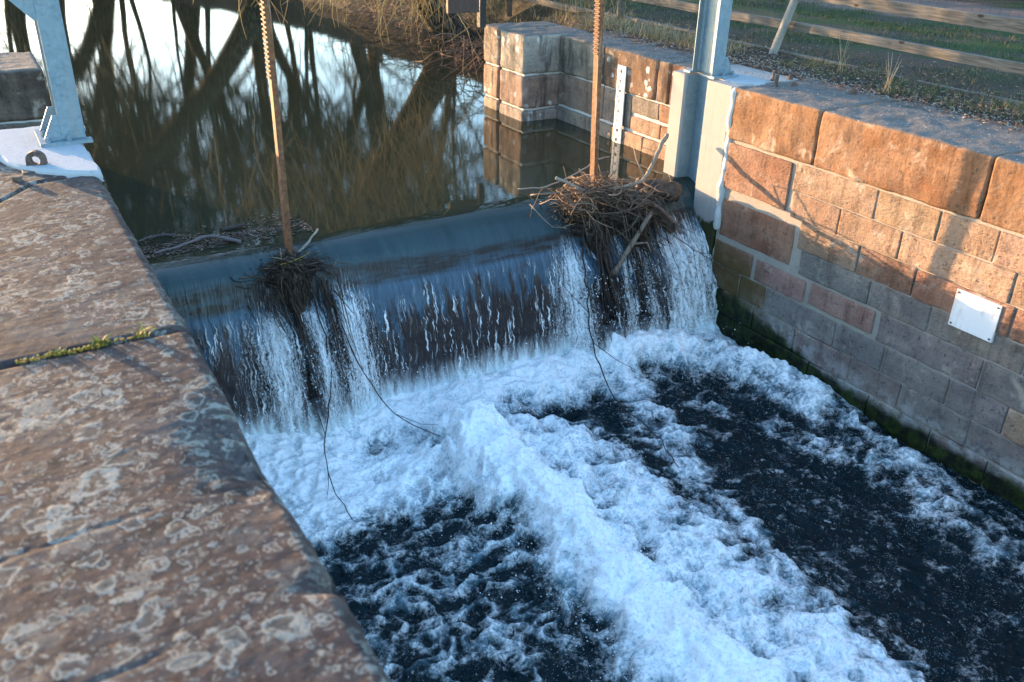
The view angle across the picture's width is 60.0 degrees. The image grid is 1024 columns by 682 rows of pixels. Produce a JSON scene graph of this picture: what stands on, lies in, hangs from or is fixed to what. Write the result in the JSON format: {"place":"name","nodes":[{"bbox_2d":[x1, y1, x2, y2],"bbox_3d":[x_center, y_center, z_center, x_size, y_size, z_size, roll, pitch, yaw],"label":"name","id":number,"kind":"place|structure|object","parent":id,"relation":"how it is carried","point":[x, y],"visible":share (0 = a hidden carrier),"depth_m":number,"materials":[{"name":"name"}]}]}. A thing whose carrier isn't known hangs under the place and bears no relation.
{"place":"outdoors","nodes":[
{"label":"outdoors","id":0,"kind":"place"},
{"bbox_2d":[0,0,658,238],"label":"water","id":1,"kind":"structure","parent":0,"point":[174,102],"depth_m":10.35,"materials":[{"name":"liquid"}]},
{"bbox_2d":[137,233,176,242],"bbox_3d":[-2.708,-0.793,6.760,0.290,0.028,0.071,-16,32,-30],"label":"floating stick","id":2,"kind":"object","parent":1,"relation":"in","point":[153,236],"visible":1,"depth_m":6.78,"materials":[{"name":"wood"}]},
{"bbox_2d":[136,159,718,438],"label":"weir waterfall","id":3,"kind":"structure","parent":0,"point":[440,284],"depth_m":7.17,"materials":[{"name":"liquid"}]},
{"bbox_2d":[154,234,240,253],"bbox_3d":[-2.352,-0.735,6.632,0.626,0.073,0.116,-11,30,-23],"label":"floating stick","id":4,"kind":"object","parent":3,"relation":"on","point":[225,238],"visible":1,"depth_m":6.67,"materials":[{"name":"wood"}]},
{"bbox_2d":[137,210,312,259],"bbox_3d":[-2.351,-0.802,6.818,1.602,0.042,0.712,-14,31,-27],"label":"floating debris","id":5,"kind":"object","parent":3,"relation":"on","point":[240,234],"visible":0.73,"depth_m":6.80,"materials":[{"name":"brown wood"}]},
{"bbox_2d":[222,223,244,231],"bbox_3d":[-2.191,-0.894,6.984,0.184,0.041,0.033,-19,33,-34],"label":"floating stick","id":6,"kind":"object","parent":3,"relation":"on","point":[227,228],"visible":1,"depth_m":6.97,"materials":[{"name":"brown wood"}]},
{"bbox_2d":[221,247,363,395],"bbox_3d":[-1.675,-0.169,6.638,0.968,1.033,0.827,-14,31,-27],"label":"debris pile","id":7,"kind":"object","parent":3,"relation":"on","point":[289,276],"visible":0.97,"depth_m":6.50,"materials":[{"name":"brown wood"}]},
{"bbox_2d":[294,228,318,256],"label":"dead branch","id":8,"kind":"object","parent":7,"relation":"on","point":[308,242],"visible":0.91,"depth_m":6.72,"materials":[{"name":"grey wood"}]},
{"bbox_2d":[298,292,352,519],"bbox_3d":[-1.321,0.406,6.127,0.228,1.004,1.439,-6,28,-14],"label":"trailing twig","id":9,"kind":"object","parent":7,"relation":"hanging from","point":[327,405],"visible":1,"depth_m":6.44,"materials":[{"name":"brown wood"}]},
{"bbox_2d":[330,297,439,436],"bbox_3d":[-0.948,0.192,6.532,1.114,0.795,0.065,20,33,32],"label":"trailing twig","id":10,"kind":"object","parent":7,"relation":"attached to","point":[378,394],"visible":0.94,"depth_m":6.69,"materials":[{"name":"brown wood"}]},
{"bbox_2d":[529,163,692,320],"bbox_3d":[0.795,-0.983,8.041,1.507,1.281,1.270,-5,28,-13],"label":"debris pile","id":11,"kind":"object","parent":3,"relation":"on","point":[594,221],"visible":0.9,"depth_m":7.75,"materials":[{"name":"brown wood"}]},
{"bbox_2d":[518,156,609,189],"bbox_3d":[0.536,-1.529,8.078,1.009,0.229,0.213,-14,31,-27],"label":"dead branch","id":12,"kind":"object","parent":11,"relation":"on","point":[559,181],"visible":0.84,"depth_m":7.96,"materials":[{"name":"brown wood"}]},
{"bbox_2d":[555,176,601,196],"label":"dead branch","id":13,"kind":"object","parent":11,"relation":"on","point":[564,181],"visible":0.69,"depth_m":7.62,"materials":[{"name":"grey wood"}]},
{"bbox_2d":[563,242,678,467],"bbox_3d":[0.918,0.024,7.031,0.365,0.955,2.083,-11,30,-23],"label":"trailing twig","id":14,"kind":"object","parent":11,"relation":"hanging from","point":[601,348],"visible":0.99,"depth_m":7.42,"materials":[{"name":"brown wood"}]},
{"bbox_2d":[577,133,668,195],"bbox_3d":[1.053,-1.567,7.903,0.278,0.389,1.132,25,36,38],"label":"dead branch","id":15,"kind":"object","parent":11,"relation":"on","point":[663,140],"visible":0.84,"depth_m":8.02,"materials":[{"name":"wood"}]},
{"bbox_2d":[612,211,652,275],"bbox_3d":[1.098,-0.843,7.782,0.505,0.499,0.162,-22,35,-38],"label":"dead branch","id":16,"kind":"object","parent":11,"relation":"on","point":[627,251],"visible":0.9,"depth_m":7.80,"materials":[{"name":"wood"}]},
{"bbox_2d":[625,194,682,234],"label":"dead branch","id":17,"kind":"object","parent":11,"relation":"on","point":[678,228],"visible":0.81,"depth_m":8.00,"materials":[{"name":"wood"}]},
{"bbox_2d":[635,177,681,201],"bbox_3d":[1.344,-1.392,8.165,0.433,0.230,0.197,0,27,-3],"label":"driftwood log","id":18,"kind":"object","parent":11,"relation":"on","point":[674,188],"visible":0.66,"depth_m":8.10,"materials":[{"name":"wood"}]},
{"bbox_2d":[644,199,675,233],"bbox_3d":[1.323,-1.153,8.086,0.365,0.347,0.109,3,27,4],"label":"driftwood plank","id":19,"kind":"object","parent":11,"relation":"on","point":[670,227],"visible":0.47,"depth_m":8.07,"materials":[{"name":"brown wood"}]},
{"bbox_2d":[656,221,736,300],"bbox_3d":[1.674,-0.722,8.037,0.833,0.700,0.079,7,28,11],"label":"trailing twig","id":20,"kind":"object","parent":11,"relation":"attached to","point":[701,254],"visible":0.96,"depth_m":8.00,"materials":[{"name":"brown wood"}]},
{"bbox_2d":[244,315,1023,681],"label":"water","id":21,"kind":"structure","parent":0,"point":[836,537],"depth_m":5.78,"materials":[{"name":"white liquid"}]},
{"bbox_2d":[240,255,808,681],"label":"spray droplets","id":22,"kind":"object","parent":21,"relation":"on","point":[807,628],"visible":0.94,"depth_m":6.31},
{"bbox_2d":[305,0,1023,127],"bbox_3d":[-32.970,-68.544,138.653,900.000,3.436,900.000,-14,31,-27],"label":"ground","id":23,"kind":"structure","parent":0,"point":[967,6],"depth_m":10.35,"materials":[{"name":"soil"}]},
{"bbox_2d":[0,126,390,681],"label":"stone wall","id":24,"kind":"structure","parent":23,"relation":"on","point":[151,530],"depth_m":2.42,"materials":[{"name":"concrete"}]},
{"bbox_2d":[11,174,22,181],"bbox_3d":[-2.709,-0.881,4.860,0.053,0.048,0.054,-14,31,-27],"label":"anchor bolt","id":25,"kind":"object","parent":24,"relation":"on","point":[17,178],"visible":0.66,"depth_m":4.84,"materials":[{"name":"metal"}]},
{"bbox_2d":[0,52,49,129],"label":"stone pier","id":26,"kind":"structure","parent":24,"relation":"on","point":[24,101],"depth_m":7.71,"materials":[{"name":"stone"}]},
{"bbox_2d":[21,150,47,173],"bbox_3d":[-2.693,-1.009,5.032,0.170,0.136,0.110,-14,31,-27],"label":"lifting eye","id":27,"kind":"object","parent":24,"relation":"on","point":[40,155],"visible":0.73,"depth_m":5.01,"materials":[{"name":"silver metal"}]},
{"bbox_2d":[9,0,92,147],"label":"steel post","id":28,"kind":"object","parent":24,"relation":"on","point":[62,124],"visible":1,"depth_m":5.34,"materials":[{"name":"metal"}]},
{"bbox_2d":[15,336,135,363],"bbox_3d":[-1.541,0.032,3.147,0.392,0.020,0.040,-15,31,-29],"label":"joint moss","id":29,"kind":"object","parent":24,"relation":"on","point":[59,354],"visible":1,"depth_m":3.13,"materials":[{"name":"green plant"}]},
{"bbox_2d":[50,347,66,355],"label":"wild plant","id":30,"kind":"object","parent":29,"relation":"on","point":[60,350],"visible":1,"depth_m":3.12,"materials":[{"name":"green plant"}]},
{"bbox_2d":[89,332,111,348],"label":"wild plant","id":31,"kind":"object","parent":24,"relation":"on","point":[97,342],"visible":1,"depth_m":3.18,"materials":[{"name":"green plant"}]},
{"bbox_2d":[127,320,160,337],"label":"wild plant","id":32,"kind":"object","parent":24,"relation":"on","point":[138,334],"visible":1,"depth_m":3.25,"materials":[{"name":"green plant"}]},
{"bbox_2d":[302,264,646,399],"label":"sluice gate","id":33,"kind":"structure","parent":24,"relation":"attached to","point":[612,317],"depth_m":8.34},
{"bbox_2d":[259,0,292,255],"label":"rack bar","id":34,"kind":"object","parent":33,"relation":"attached to","point":[268,43],"visible":0.98,"depth_m":6.14,"materials":[{"name":"metal"}]},
{"bbox_2d":[589,0,603,185],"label":"rack bar","id":35,"kind":"object","parent":33,"relation":"attached to","point":[597,58],"visible":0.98,"depth_m":7.40,"materials":[{"name":"metal"}]},
{"bbox_2d":[314,0,493,81],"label":"bank brush","id":36,"kind":"object","parent":23,"relation":"on","point":[463,48],"visible":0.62,"depth_m":14.70,"materials":[{"name":"brown plant"}]},
{"bbox_2d":[412,0,475,44],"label":"willow tree","id":37,"kind":"object","parent":23,"relation":"on","point":[459,27],"visible":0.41,"depth_m":14.96,"materials":[{"name":"brown plant"}]},
{"bbox_2d":[236,0,354,38],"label":"hanging branch","id":38,"kind":"object","parent":37,"relation":"hanging from","point":[285,12],"visible":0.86,"depth_m":12.08,"materials":[{"name":"brown plant"}]},
{"bbox_2d":[250,0,401,39],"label":"hanging branch","id":39,"kind":"object","parent":37,"relation":"hanging from","point":[347,3],"visible":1,"depth_m":12.68,"materials":[{"name":"brown plant"}]},
{"bbox_2d":[282,0,427,45],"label":"hanging branch","id":40,"kind":"object","parent":37,"relation":"hanging from","point":[379,13],"visible":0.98,"depth_m":12.53,"materials":[{"name":"brown plant"}]},
{"bbox_2d":[307,0,493,59],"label":"hanging branch","id":41,"kind":"object","parent":37,"relation":"hanging from","point":[416,9],"visible":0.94,"depth_m":12.76,"materials":[{"name":"brown plant"}]},
{"bbox_2d":[338,0,474,46],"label":"hanging branch","id":42,"kind":"object","parent":37,"relation":"hanging from","point":[409,13],"visible":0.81,"depth_m":13.39,"materials":[{"name":"brown plant"}]},
{"bbox_2d":[410,0,476,35],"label":"hanging branch","id":43,"kind":"object","parent":37,"relation":"hanging from","point":[433,12],"visible":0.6,"depth_m":13.56,"materials":[{"name":"brown plant"}]},
{"bbox_2d":[446,0,485,27],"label":"board sign","id":44,"kind":"object","parent":23,"relation":"on","point":[465,6],"visible":1,"depth_m":10.24,"materials":[{"name":"grey metal"}]},
{"bbox_2d":[291,0,645,43],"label":"bank reeds","id":45,"kind":"object","parent":23,"relation":"on","point":[561,10],"visible":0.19,"depth_m":12.84,"materials":[{"name":"brown plant"}]},
{"bbox_2d":[484,21,559,110],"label":"stone pier","id":46,"kind":"structure","parent":23,"relation":"on","point":[492,54],"depth_m":10.71,"materials":[{"name":"stone"}]},
{"bbox_2d":[500,25,588,121],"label":"stone pier","id":47,"kind":"structure","parent":23,"relation":"on","point":[529,71],"depth_m":10.27,"materials":[{"name":"stone"}]},
{"bbox_2d":[555,31,738,159],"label":"stone wall","id":48,"kind":"structure","parent":23,"relation":"on","point":[651,67],"depth_m":9.41,"materials":[{"name":"stone"}]},
{"bbox_2d":[613,65,626,143],"bbox_3d":[1.138,-2.357,9.504,0.016,1.148,0.140,-14,31,-27],"label":"gauge board","id":49,"kind":"object","parent":48,"relation":"attached to","point":[619,102],"visible":0.81,"depth_m":9.41,"materials":[{"name":"metal"}]},
{"bbox_2d":[663,64,799,255],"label":"concrete pier","id":50,"kind":"structure","parent":23,"relation":"on","point":[699,122],"depth_m":8.16,"materials":[{"name":"concrete"}]},
{"bbox_2d":[684,0,738,78],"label":"steel post","id":51,"kind":"object","parent":50,"relation":"on","point":[710,58],"visible":1,"depth_m":7.86,"materials":[{"name":"grey metal"}]},
{"bbox_2d":[770,70,775,80],"bbox_3d":[2.321,-2.343,7.877,0.045,0.115,0.045,-14,31,-27],"label":"rusty pin","id":52,"kind":"object","parent":50,"relation":"on","point":[773,75],"visible":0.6,"depth_m":7.86,"materials":[{"name":"metal"}]},
{"bbox_2d":[506,0,1023,103],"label":"wooden fence","id":53,"kind":"object","parent":23,"relation":"on","point":[1014,25],"visible":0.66,"depth_m":8.15,"materials":[{"name":"wood"}]},
{"bbox_2d":[519,0,1023,101],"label":"green grass","id":54,"kind":"structure","parent":23,"relation":"on","point":[872,28],"depth_m":10.68,"materials":[{"name":"green plant"}]},
{"bbox_2d":[540,13,1023,131],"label":"fallen leaves","id":55,"kind":"object","parent":23,"relation":"on","point":[682,47],"visible":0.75,"depth_m":8.01,"materials":[{"name":"brown plant"}]},
{"bbox_2d":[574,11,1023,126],"bbox_3d":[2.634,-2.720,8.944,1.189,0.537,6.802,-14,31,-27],"label":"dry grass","id":56,"kind":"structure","parent":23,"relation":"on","point":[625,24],"depth_m":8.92,"materials":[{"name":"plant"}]},
{"bbox_2d":[580,28,1023,147],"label":"gravel","id":57,"kind":"structure","parent":23,"relation":"on","point":[873,91],"depth_m":7.81,"materials":[{"name":"grey gravel"}]},
{"bbox_2d":[836,35,849,75],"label":"dead weed","id":58,"kind":"object","parent":23,"relation":"on","point":[840,61],"visible":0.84,"depth_m":8.20,"materials":[{"name":"beige plant"}]},
{"bbox_2d":[712,78,1023,510],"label":"stone wall","id":59,"kind":"structure","parent":23,"relation":"on","point":[857,244],"depth_m":6.71,"materials":[{"name":"stone"}]},
{"bbox_2d":[772,74,779,86],"bbox_3d":[2.276,-2.230,7.644,0.054,0.126,0.054,-14,31,-27],"label":"rusty pin","id":60,"kind":"object","parent":59,"relation":"on","point":[775,84],"visible":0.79,"depth_m":7.63,"materials":[{"name":"metal"}]},
{"bbox_2d":[850,88,857,93],"bbox_3d":[2.866,-2.088,7.442,0.053,0.062,0.055,-14,31,-27],"label":"anchor bolt","id":61,"kind":"object","parent":59,"relation":"on","point":[854,90],"visible":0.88,"depth_m":7.42,"materials":[{"name":"metal"}]},
{"bbox_2d":[908,96,917,101],"bbox_3d":[3.248,-1.950,7.192,0.065,0.062,0.066,-14,31,-27],"label":"anchor bolt","id":62,"kind":"object","parent":59,"relation":"on","point":[914,98],"visible":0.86,"depth_m":7.17,"materials":[{"name":"metal"}]},
{"bbox_2d":[948,288,1002,342],"bbox_3d":[3.193,-0.179,6.115,0.040,0.275,0.335,-14,31,-27],"label":"metal plate","id":63,"kind":"object","parent":59,"relation":"attached to","point":[975,315],"depth_m":6.10,"materials":[{"name":"metal"}]},
{"bbox_2d":[882,53,900,95],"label":"dead weed","id":64,"kind":"object","parent":23,"relation":"on","point":[887,84],"visible":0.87,"depth_m":7.43,"materials":[{"name":"beige plant"}]}
]}

